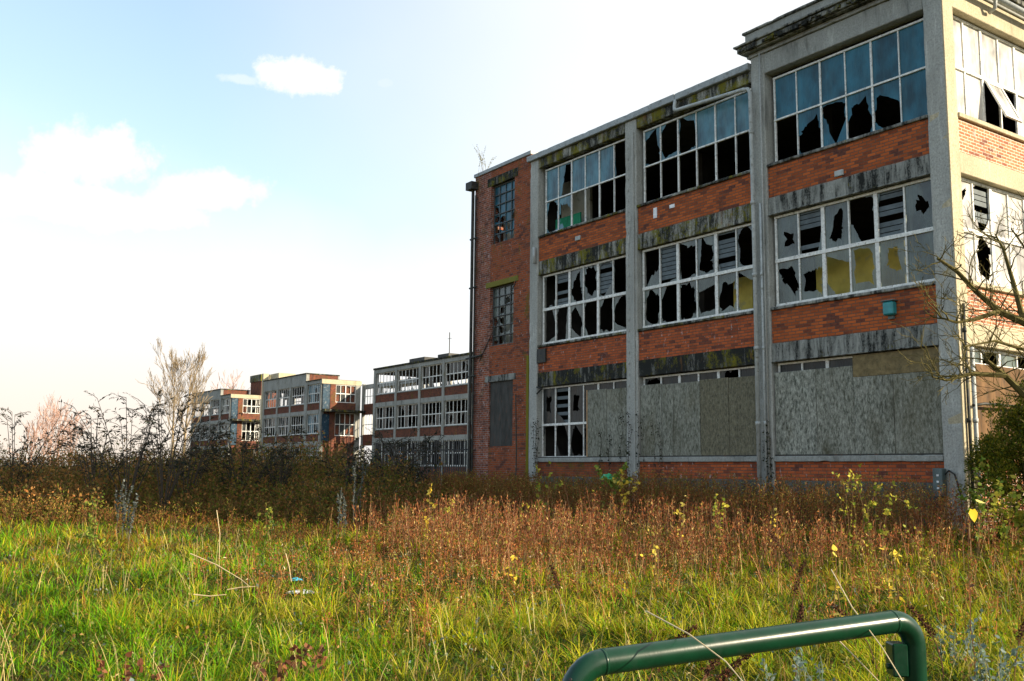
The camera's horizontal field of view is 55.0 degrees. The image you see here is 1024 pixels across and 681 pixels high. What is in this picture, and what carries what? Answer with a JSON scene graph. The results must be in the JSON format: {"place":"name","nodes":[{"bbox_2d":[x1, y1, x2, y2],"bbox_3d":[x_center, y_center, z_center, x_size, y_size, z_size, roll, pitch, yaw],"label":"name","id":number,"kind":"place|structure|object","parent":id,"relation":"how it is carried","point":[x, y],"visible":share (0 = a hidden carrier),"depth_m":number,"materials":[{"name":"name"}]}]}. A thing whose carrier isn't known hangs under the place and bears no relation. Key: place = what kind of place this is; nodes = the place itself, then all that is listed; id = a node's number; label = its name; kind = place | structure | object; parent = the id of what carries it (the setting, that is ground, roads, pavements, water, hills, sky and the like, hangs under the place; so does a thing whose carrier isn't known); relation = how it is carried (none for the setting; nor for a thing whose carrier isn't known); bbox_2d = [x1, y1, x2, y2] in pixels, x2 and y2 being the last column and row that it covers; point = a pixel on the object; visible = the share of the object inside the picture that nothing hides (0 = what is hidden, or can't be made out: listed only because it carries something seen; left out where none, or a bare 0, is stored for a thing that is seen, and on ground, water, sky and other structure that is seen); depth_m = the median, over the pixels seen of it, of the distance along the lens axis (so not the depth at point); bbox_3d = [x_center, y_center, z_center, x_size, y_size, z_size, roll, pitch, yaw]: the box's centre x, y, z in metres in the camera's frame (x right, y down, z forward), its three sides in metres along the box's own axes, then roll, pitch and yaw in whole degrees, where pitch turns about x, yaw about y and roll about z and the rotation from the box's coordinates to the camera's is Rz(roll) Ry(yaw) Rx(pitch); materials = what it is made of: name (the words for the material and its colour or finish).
{"place":"outdoors","nodes":[
{"label":"outdoors","id":0,"kind":"place"},
{"bbox_2d":[0,0,813,466],"label":"sky","id":1,"kind":"structure","parent":0,"point":[269,186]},
{"bbox_2d":[0,471,1023,680],"bbox_3d":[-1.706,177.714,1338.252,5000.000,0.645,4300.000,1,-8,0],"label":"ground","id":2,"kind":"structure","parent":0,"point":[507,649],"depth_m":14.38,"materials":[{"name":"green plant"}]},
{"bbox_2d":[6,417,46,460],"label":"bare tree","id":3,"kind":"object","parent":2,"relation":"on","point":[31,433],"visible":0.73,"depth_m":104.46,"materials":[{"name":"brown plant"}]},
{"bbox_2d":[0,399,91,495],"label":"buddleia","id":4,"kind":"object","parent":2,"relation":"on","point":[15,451],"visible":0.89,"depth_m":30.60,"materials":[{"name":"brown plant"}]},
{"bbox_2d":[29,402,65,464],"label":"bare tree","id":5,"kind":"object","parent":2,"relation":"on","point":[44,448],"visible":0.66,"depth_m":109.57,"materials":[{"name":"brown plant"}]},
{"bbox_2d":[36,394,75,464],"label":"bare tree","id":6,"kind":"object","parent":2,"relation":"on","point":[52,399],"visible":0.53,"depth_m":111.76,"materials":[{"name":"brown plant"}]},
{"bbox_2d":[37,402,85,457],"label":"bare tree","id":7,"kind":"object","parent":2,"relation":"on","point":[60,427],"visible":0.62,"depth_m":107.75,"materials":[{"name":"brown plant"}]},
{"bbox_2d":[74,493,105,546],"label":"sapling","id":8,"kind":"object","parent":2,"relation":"on","point":[91,524],"visible":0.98,"depth_m":19.68,"materials":[{"name":"green plant"}]},
{"bbox_2d":[47,409,146,513],"bbox_3d":[-12.632,3.721,30.145,3.420,3.468,2.552,1,-8,0],"label":"buddleia","id":9,"kind":"object","parent":2,"relation":"on","point":[93,465],"visible":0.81,"depth_m":29.80,"materials":[{"name":"brown plant"}]},
{"bbox_2d":[115,479,133,530],"bbox_3d":[-9.402,4.010,23.770,0.517,1.351,0.251,-5,-9,35],"label":"mugwort","id":10,"kind":"object","parent":2,"relation":"on","point":[119,505],"visible":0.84,"depth_m":23.77,"materials":[{"name":"grey plant"}]},
{"bbox_2d":[59,386,197,519],"bbox_3d":[-11.159,3.325,28.840,2.586,3.940,4.054,-3,-8,26],"label":"buddleia","id":11,"kind":"object","parent":2,"relation":"on","point":[140,454],"visible":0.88,"depth_m":28.82,"materials":[{"name":"brown plant"}]},
{"bbox_2d":[120,493,138,539],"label":"mugwort","id":12,"kind":"object","parent":2,"relation":"on","point":[132,517],"visible":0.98,"depth_m":21.66,"materials":[{"name":"grey plant"}]},
{"bbox_2d":[96,651,169,680],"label":"wilted dock","id":13,"kind":"object","parent":2,"relation":"on","point":[128,673],"visible":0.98,"depth_m":6.70,"materials":[{"name":"brown plant"}]},
{"bbox_2d":[123,388,212,519],"bbox_3d":[-9.544,3.286,27.790,2.532,3.774,2.530,1,-8,0],"label":"buddleia","id":14,"kind":"object","parent":2,"relation":"on","point":[179,462],"visible":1,"depth_m":27.71,"materials":[{"name":"brown plant"}]},
{"bbox_2d":[138,338,215,454],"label":"bare tree","id":15,"kind":"object","parent":2,"relation":"on","point":[174,363],"visible":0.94,"depth_m":71.92,"materials":[{"name":"brown plant"}]},
{"bbox_2d":[145,410,247,505],"bbox_3d":[-9.772,3.749,30.061,2.993,3.444,2.395,4,-8,-24],"label":"buddleia","id":16,"kind":"object","parent":2,"relation":"on","point":[200,468],"visible":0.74,"depth_m":29.90,"materials":[{"name":"brown plant"}]},
{"bbox_2d":[0,500,439,564],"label":"willowherb","id":17,"kind":"object","parent":2,"relation":"on","point":[232,530],"visible":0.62,"depth_m":23.71,"materials":[{"name":"brown plant"}]},
{"bbox_2d":[0,421,445,523],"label":"brambles","id":18,"kind":"object","parent":2,"relation":"on","point":[31,492],"visible":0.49,"depth_m":30.06,"materials":[{"name":"brown plant"}]},
{"bbox_2d":[190,388,260,467],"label":"factory wing","id":19,"kind":"structure","parent":2,"relation":"on","point":[234,402],"depth_m":141.91,"materials":[{"name":"grey concrete"}]},
{"bbox_2d":[230,398,237,444],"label":"door panel","id":20,"kind":"structure","parent":19,"relation":"in","point":[234,409],"depth_m":139.59,"materials":[{"name":"blue paint"}]},
{"bbox_2d":[241,422,259,440],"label":"window","id":21,"kind":"structure","parent":19,"relation":"in","point":[244,424],"depth_m":140.65,"materials":[{"name":"grey metal"}]},
{"bbox_2d":[243,398,260,413],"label":"window","id":22,"kind":"structure","parent":19,"relation":"in","point":[245,401],"depth_m":141.16,"materials":[{"name":"grey metal"}]},
{"bbox_2d":[207,371,245,432],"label":"bare tree","id":23,"kind":"object","parent":2,"relation":"on","point":[233,386],"visible":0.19,"depth_m":150.81,"materials":[{"name":"brown plant"}]},
{"bbox_2d":[206,419,311,512],"bbox_3d":[-8.175,3.997,30.530,2.565,3.109,3.021,-5,-9,36],"label":"buddleia","id":24,"kind":"object","parent":2,"relation":"on","point":[229,450],"visible":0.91,"depth_m":30.21,"materials":[{"name":"brown plant"}]},
{"bbox_2d":[0,427,526,543],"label":"undergrowth","id":25,"kind":"object","parent":2,"relation":"on","point":[275,505],"visible":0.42,"depth_m":29.06,"materials":[{"name":"brown plant"}]},
{"bbox_2d":[231,428,305,502],"bbox_3d":[-7.114,4.113,30.574,2.403,2.909,2.667,-4,-9,33],"label":"buddleia","id":26,"kind":"object","parent":2,"relation":"on","point":[281,462],"visible":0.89,"depth_m":30.44,"materials":[{"name":"brown plant"}]},
{"bbox_2d":[258,507,279,547],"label":"sapling","id":27,"kind":"object","parent":2,"relation":"on","point":[270,521],"visible":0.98,"depth_m":20.21,"materials":[{"name":"green plant"}]},
{"bbox_2d":[252,659,296,680],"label":"wilted dock","id":28,"kind":"object","parent":2,"relation":"on","point":[280,676],"visible":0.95,"depth_m":6.64,"materials":[{"name":"brown plant"}]},
{"bbox_2d":[288,642,326,680],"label":"wilted dock","id":29,"kind":"object","parent":2,"relation":"on","point":[307,647],"visible":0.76,"depth_m":7.23,"materials":[{"name":"brown plant"}]},
{"bbox_2d":[250,373,424,470],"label":"factory wing","id":30,"kind":"structure","parent":2,"relation":"on","point":[330,404],"depth_m":117.27,"materials":[{"name":"grey concrete"}]},
{"bbox_2d":[264,418,275,435],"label":"window","id":31,"kind":"structure","parent":30,"relation":"in","point":[273,420],"depth_m":127.06,"materials":[{"name":"grey glass"}]},
{"bbox_2d":[292,386,304,404],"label":"window","id":32,"kind":"structure","parent":30,"relation":"in","point":[302,394],"depth_m":120.88,"materials":[{"name":"grey metal"}]},
{"bbox_2d":[307,414,318,433],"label":"window","id":33,"kind":"structure","parent":30,"relation":"in","point":[311,417],"depth_m":116.57,"materials":[{"name":"grey metal"}]},
{"bbox_2d":[308,383,319,402],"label":"window","id":34,"kind":"structure","parent":30,"relation":"in","point":[312,388],"depth_m":117.00,"materials":[{"name":"grey glass"}]},
{"bbox_2d":[321,384,329,440],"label":"door panel","id":35,"kind":"structure","parent":30,"relation":"in","point":[326,387],"depth_m":114.62,"materials":[{"name":"blue paint"}]},
{"bbox_2d":[334,413,354,435],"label":"window","id":36,"kind":"structure","parent":30,"relation":"in","point":[342,426],"depth_m":115.78,"materials":[{"name":"grey metal"}]},
{"bbox_2d":[336,385,355,402],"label":"window","id":37,"kind":"structure","parent":30,"relation":"in","point":[343,396],"depth_m":116.26,"materials":[{"name":"grey metal"}]},
{"bbox_2d":[336,487,346,532],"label":"mugwort","id":38,"kind":"object","parent":2,"relation":"on","point":[339,507],"visible":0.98,"depth_m":22.65,"materials":[{"name":"grey plant"}]},
{"bbox_2d":[315,436,375,491],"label":"buddleia","id":39,"kind":"object","parent":2,"relation":"on","point":[350,465],"visible":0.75,"depth_m":30.48,"materials":[{"name":"brown plant"}]},
{"bbox_2d":[352,453,371,531],"bbox_3d":[-3.818,3.850,24.867,0.246,2.044,0.624,-3,-8,27],"label":"mugwort","id":40,"kind":"object","parent":2,"relation":"on","point":[354,485],"visible":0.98,"depth_m":24.75,"materials":[{"name":"grey plant"}]},
{"bbox_2d":[361,424,438,495],"bbox_3d":[-3.647,4.195,31.865,2.701,3.149,1.823,1,-8,0],"label":"buddleia","id":41,"kind":"object","parent":2,"relation":"on","point":[380,459],"visible":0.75,"depth_m":31.84,"materials":[{"name":"brown plant"}]},
{"bbox_2d":[378,428,444,490],"bbox_3d":[-3.359,4.381,32.824,2.451,3.036,2.871,1,-8,0],"label":"buddleia","id":42,"kind":"object","parent":2,"relation":"on","point":[415,463],"visible":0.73,"depth_m":32.66,"materials":[{"name":"brown plant"}]},
{"bbox_2d":[372,332,472,484],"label":"factory wing","id":43,"kind":"structure","parent":2,"relation":"on","point":[430,409],"depth_m":96.15,"materials":[{"name":"grey concrete"}]},
{"bbox_2d":[376,406,393,428],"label":"window","id":44,"kind":"structure","parent":43,"relation":"in","point":[384,417],"depth_m":101.19,"materials":[{"name":"grey metal"}]},
{"bbox_2d":[377,371,394,393],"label":"window","id":45,"kind":"structure","parent":43,"relation":"in","point":[380,383],"depth_m":101.85,"materials":[{"name":"grey metal"}]},
{"bbox_2d":[397,403,417,427],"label":"window","id":46,"kind":"structure","parent":43,"relation":"in","point":[405,407],"depth_m":97.35,"materials":[{"name":"grey metal"}]},
{"bbox_2d":[398,367,418,391],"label":"window","id":47,"kind":"structure","parent":43,"relation":"in","point":[409,378],"depth_m":98.00,"materials":[{"name":"grey metal"}]},
{"bbox_2d":[421,401,440,426],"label":"window","id":48,"kind":"structure","parent":43,"relation":"in","point":[437,415],"depth_m":93.46,"materials":[{"name":"grey metal"}]},
{"bbox_2d":[422,364,441,388],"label":"window","id":49,"kind":"structure","parent":43,"relation":"in","point":[431,385],"depth_m":94.16,"materials":[{"name":"grey metal"}]},
{"bbox_2d":[445,399,466,424],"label":"window","id":50,"kind":"structure","parent":43,"relation":"in","point":[447,414],"depth_m":90.17,"materials":[{"name":"grey metal"}]},
{"bbox_2d":[446,360,467,385],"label":"window","id":51,"kind":"structure","parent":43,"relation":"in","point":[456,366],"depth_m":90.48,"materials":[{"name":"grey metal"}]},
{"bbox_2d":[374,439,470,484],"bbox_3d":[-3.642,5.244,38.226,0.159,2.720,7.300,6,-9,-35],"label":"palisade fence","id":52,"kind":"object","parent":2,"relation":"on","point":[436,458],"visible":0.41,"depth_m":37.08,"materials":[{"name":"black metal"}]},
{"bbox_2d":[423,484,436,554],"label":"sapling","id":53,"kind":"object","parent":2,"relation":"on","point":[428,493],"visible":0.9,"depth_m":18.67,"materials":[{"name":"yellow plant"}]},
{"bbox_2d":[0,511,1023,680],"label":"dry stalks","id":54,"kind":"object","parent":2,"relation":"on","point":[259,668],"visible":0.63,"depth_m":10.06,"materials":[{"name":"beige plant"}]},
{"bbox_2d":[505,537,520,592],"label":"sapling","id":55,"kind":"object","parent":2,"relation":"on","point":[512,561],"visible":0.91,"depth_m":12.26,"materials":[{"name":"yellow plant"}]},
{"bbox_2d":[534,461,563,521],"bbox_3d":[0.784,3.924,25.025,0.883,1.740,0.912,-2,-8,21],"label":"sapling","id":56,"kind":"object","parent":2,"relation":"on","point":[546,486],"visible":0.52,"depth_m":25.16,"materials":[{"name":"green plant"}]},
{"bbox_2d":[134,527,1023,659],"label":"willowherb","id":57,"kind":"object","parent":2,"relation":"on","point":[433,559],"visible":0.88,"depth_m":12.12,"materials":[{"name":"brown plant"}]},
{"bbox_2d":[594,461,631,524],"bbox_3d":[2.386,3.705,23.685,0.821,1.600,0.664,5,-9,-29],"label":"sapling","id":58,"kind":"object","parent":2,"relation":"on","point":[610,481],"visible":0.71,"depth_m":23.73,"materials":[{"name":"green plant"}]},
{"bbox_2d":[611,469,639,528],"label":"sapling","id":59,"kind":"object","parent":2,"relation":"on","point":[620,483],"visible":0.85,"depth_m":22.72,"materials":[{"name":"green plant"}]},
{"bbox_2d":[638,526,660,594],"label":"sapling","id":60,"kind":"object","parent":2,"relation":"on","point":[654,551],"visible":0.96,"depth_m":13.20,"materials":[{"name":"yellow plant"}]},
{"bbox_2d":[329,473,1023,603],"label":"willowherb","id":61,"kind":"object","parent":2,"relation":"on","point":[561,519],"visible":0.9,"depth_m":17.75,"materials":[{"name":"brown plant"}]},
{"bbox_2d":[413,467,967,539],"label":"wall weeds","id":62,"kind":"object","parent":2,"relation":"on","point":[464,482],"depth_m":22.72,"materials":[{"name":"brown plant"}]},
{"bbox_2d":[646,611,741,680],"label":"dead cane","id":63,"kind":"object","parent":2,"relation":"on","point":[695,639],"visible":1,"depth_m":2.25,"materials":[{"name":"beige plant"}]},
{"bbox_2d":[701,658,720,680],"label":"dock stalk","id":64,"kind":"object","parent":2,"relation":"on","point":[707,670],"visible":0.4,"depth_m":6.04,"materials":[{"name":"brown plant"}]},
{"bbox_2d":[713,494,728,552],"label":"sapling","id":65,"kind":"object","parent":2,"relation":"on","point":[722,509],"visible":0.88,"depth_m":18.25,"materials":[{"name":"green plant"}]},
{"bbox_2d":[712,654,753,680],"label":"dock stalk","id":66,"kind":"object","parent":2,"relation":"on","point":[728,670],"visible":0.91,"depth_m":5.66,"materials":[{"name":"brown plant"}]},
{"bbox_2d":[465,0,1023,530],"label":"derelict factory","id":67,"kind":"structure","parent":2,"relation":"on","point":[711,276],"depth_m":24.71,"materials":[{"name":"brick"}]},
{"bbox_2d":[492,283,513,345],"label":"window","id":68,"kind":"structure","parent":67,"relation":"in","point":[500,294],"depth_m":34.15,"materials":[{"name":"glass"}]},
{"bbox_2d":[493,179,514,243],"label":"window","id":69,"kind":"structure","parent":67,"relation":"in","point":[504,194],"depth_m":34.59,"materials":[{"name":"glass"}]},
{"bbox_2d":[542,255,625,344],"bbox_3d":[2.235,-1.198,30.553,0.087,2.280,4.184,6,-9,-35],"label":"window","id":70,"kind":"structure","parent":67,"relation":"in","point":[572,273],"depth_m":30.59,"materials":[{"name":"grey metal"}]},
{"bbox_2d":[541,379,626,457],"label":"window","id":71,"kind":"structure","parent":67,"relation":"in","point":[553,418],"depth_m":30.65,"materials":[{"name":"grey metal"}]},
{"bbox_2d":[545,139,625,233],"bbox_3d":[2.313,-4.780,30.997,0.062,2.220,4.124,6,-9,-35],"label":"window","id":72,"kind":"structure","parent":67,"relation":"in","point":[597,167],"depth_m":31.21,"materials":[{"name":"grey metal"}]},
{"bbox_2d":[618,411,640,507],"bbox_3d":[3.332,3.547,27.782,0.224,3.081,1.004,6,-9,-35],"label":"climbing plant","id":73,"kind":"object","parent":67,"relation":"attached to","point":[628,444],"visible":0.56,"depth_m":27.89,"materials":[{"name":"brown plant"}]},
{"bbox_2d":[643,88,750,202],"bbox_3d":[5.085,-5.267,27.102,0.062,2.220,4.234,6,-9,-35],"label":"window","id":74,"kind":"structure","parent":67,"relation":"in","point":[727,118],"depth_m":26.72,"materials":[{"name":"glass"}]},
{"bbox_2d":[642,223,753,327],"bbox_3d":[5.016,-1.686,26.647,0.087,2.280,4.264,6,-9,-35],"label":"window","id":75,"kind":"structure","parent":67,"relation":"in","point":[701,280],"depth_m":26.52,"materials":[{"name":"grey metal"}]},
{"bbox_2d":[643,366,754,456],"bbox_3d":[4.982,1.954,26.183,0.062,2.260,4.284,6,-9,-35],"label":"window","id":76,"kind":"structure","parent":67,"relation":"in","point":[749,370],"depth_m":26.28,"materials":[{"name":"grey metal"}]},
{"bbox_2d":[762,421,774,518],"bbox_3d":[6.187,3.260,23.774,0.166,2.693,0.364,6,-9,-35],"label":"climbing plant","id":77,"kind":"object","parent":67,"relation":"attached to","point":[770,464],"visible":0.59,"depth_m":23.82,"materials":[{"name":"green plant"}]},
{"bbox_2d":[773,18,927,161],"bbox_3d":[7.877,-5.772,23.218,0.062,2.260,4.254,6,-9,-35],"label":"window","id":78,"kind":"structure","parent":67,"relation":"in","point":[891,64],"depth_m":22.98,"materials":[{"name":"blue glass"}]},
{"bbox_2d":[778,356,925,455],"bbox_3d":[7.768,1.465,22.265,0.062,2.260,4.304,6,-9,-35],"label":"window","id":79,"kind":"structure","parent":67,"relation":"in","point":[846,360],"depth_m":23.20,"materials":[{"name":"grey metal"}]},
{"bbox_2d":[774,177,934,306],"bbox_3d":[7.809,-2.176,22.724,0.087,2.280,4.304,6,-9,-35],"label":"window","id":80,"kind":"structure","parent":67,"relation":"in","point":[915,222],"depth_m":22.41,"materials":[{"name":"grey glass"}]},
{"bbox_2d":[953,15,1023,136],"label":"window","id":81,"kind":"structure","parent":67,"relation":"in","point":[981,56],"depth_m":22.26,"materials":[{"name":"white glass"}]},
{"bbox_2d":[961,177,1023,290],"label":"window","id":82,"kind":"structure","parent":67,"relation":"in","point":[995,197],"depth_m":21.80,"materials":[{"name":"white glass"}]},
{"bbox_2d":[974,348,1023,369],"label":"window","id":83,"kind":"structure","parent":67,"relation":"in","point":[1015,363],"depth_m":21.45,"materials":[{"name":"grey metal"}]},
{"bbox_2d":[562,610,927,680],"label":"tubular barrier","id":84,"kind":"object","parent":2,"relation":"on","point":[907,656],"visible":0.99,"depth_m":2.47,"materials":[{"name":"green metal"}]},
{"bbox_2d":[767,531,803,620],"bbox_3d":[2.863,2.468,10.309,0.358,0.926,0.079,-1,-8,12],"label":"dock stalk","id":85,"kind":"object","parent":2,"relation":"on","point":[776,540],"visible":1,"depth_m":10.34,"materials":[{"name":"brown plant"}]},
{"bbox_2d":[790,559,806,622],"bbox_3d":[2.671,2.441,9.171,0.183,0.797,0.089,1,-8,0],"label":"dock stalk","id":86,"kind":"object","parent":2,"relation":"on","point":[803,565],"visible":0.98,"depth_m":9.20,"materials":[{"name":"brown plant"}]},
{"bbox_2d":[789,647,825,680],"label":"thistle","id":87,"kind":"object","parent":2,"relation":"on","point":[799,663],"visible":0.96,"depth_m":6.58,"materials":[{"name":"grey plant"}]},
{"bbox_2d":[828,545,853,617],"bbox_3d":[3.130,2.424,9.408,0.297,0.944,0.171,2,-8,-8],"label":"sapling","id":88,"kind":"object","parent":2,"relation":"on","point":[832,587],"visible":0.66,"depth_m":9.39,"materials":[{"name":"yellow plant"}]},
{"bbox_2d":[832,472,858,565],"bbox_3d":[5.447,2.920,16.044,0.412,1.562,0.349,-2,-8,18],"label":"sapling","id":89,"kind":"object","parent":2,"relation":"on","point":[847,511],"visible":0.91,"depth_m":16.06,"materials":[{"name":"green plant"}]},
{"bbox_2d":[831,569,902,680],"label":"dead cane","id":90,"kind":"object","parent":2,"relation":"on","point":[869,630],"visible":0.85,"depth_m":2.57,"materials":[{"name":"beige plant"}]},
{"bbox_2d":[850,463,917,565],"bbox_3d":[5.769,2.768,15.276,1.081,1.709,0.850,6,-9,-37],"label":"sapling","id":91,"kind":"object","parent":2,"relation":"on","point":[867,527],"visible":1,"depth_m":15.24,"materials":[{"name":"green plant"}]},
{"bbox_2d":[875,534,904,605],"bbox_3d":[4.339,2.661,11.291,0.306,0.920,0.365,7,-10,-41],"label":"sapling","id":92,"kind":"object","parent":2,"relation":"on","point":[894,553],"visible":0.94,"depth_m":11.22,"materials":[{"name":"yellow plant"}]},
{"bbox_2d":[903,525,942,581],"bbox_3d":[5.991,3.086,14.259,0.373,0.832,0.473,5,-9,-31],"label":"sapling","id":93,"kind":"object","parent":2,"relation":"on","point":[922,571],"visible":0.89,"depth_m":14.27,"materials":[{"name":"green plant"}]},
{"bbox_2d":[907,604,943,676],"bbox_3d":[3.095,2.276,7.374,0.263,0.586,0.079,1,-8,0],"label":"dock stalk","id":94,"kind":"object","parent":2,"relation":"on","point":[922,620],"visible":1,"depth_m":7.39,"materials":[{"name":"brown plant"}]},
{"bbox_2d":[889,191,1023,421],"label":"bare tree","id":95,"kind":"object","parent":2,"relation":"on","point":[1015,319],"visible":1,"depth_m":13.99,"materials":[{"name":"brown plant"}]},
{"bbox_2d":[936,608,982,666],"bbox_3d":[3.646,2.431,7.956,0.492,0.490,0.314,1,-8,0],"label":"thistle","id":96,"kind":"object","parent":2,"relation":"on","point":[952,653],"visible":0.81,"depth_m":7.93,"materials":[{"name":"grey plant"}]},
{"bbox_2d":[968,499,983,679],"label":"poplar sucker","id":97,"kind":"object","parent":2,"relation":"on","point":[973,513],"visible":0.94,"depth_m":7.37,"materials":[{"name":"yellow plant"}]},
{"bbox_2d":[957,455,1003,547],"bbox_3d":[8.098,2.808,16.952,0.712,1.681,0.930,1,-8,0],"label":"sapling","id":98,"kind":"object","parent":2,"relation":"on","point":[997,485],"visible":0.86,"depth_m":16.96,"materials":[{"name":"green plant"}]},
{"bbox_2d":[953,391,1023,544],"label":"evergreen bush","id":99,"kind":"object","parent":2,"relation":"on","point":[998,457],"visible":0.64,"depth_m":17.63,"materials":[{"name":"green plant"}]},
{"bbox_2d":[970,635,1023,680],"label":"thistle","id":100,"kind":"object","parent":2,"relation":"on","point":[983,660],"visible":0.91,"depth_m":6.87,"materials":[{"name":"grey plant"}]},
{"bbox_2d":[986,475,1023,567],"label":"sapling","id":101,"kind":"object","parent":2,"relation":"on","point":[1019,519],"visible":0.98,"depth_m":14.79,"materials":[{"name":"green plant"}]},
{"bbox_2d":[995,635,1023,680],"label":"thistle","id":102,"kind":"object","parent":2,"relation":"on","point":[1004,664],"visible":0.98,"depth_m":6.36,"materials":[{"name":"grey plant"}]},
{"bbox_2d":[1000,378,1023,481],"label":"evergreen bush","id":103,"kind":"object","parent":2,"relation":"on","point":[1019,418],"visible":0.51,"depth_m":17.80,"materials":[{"name":"green plant"}]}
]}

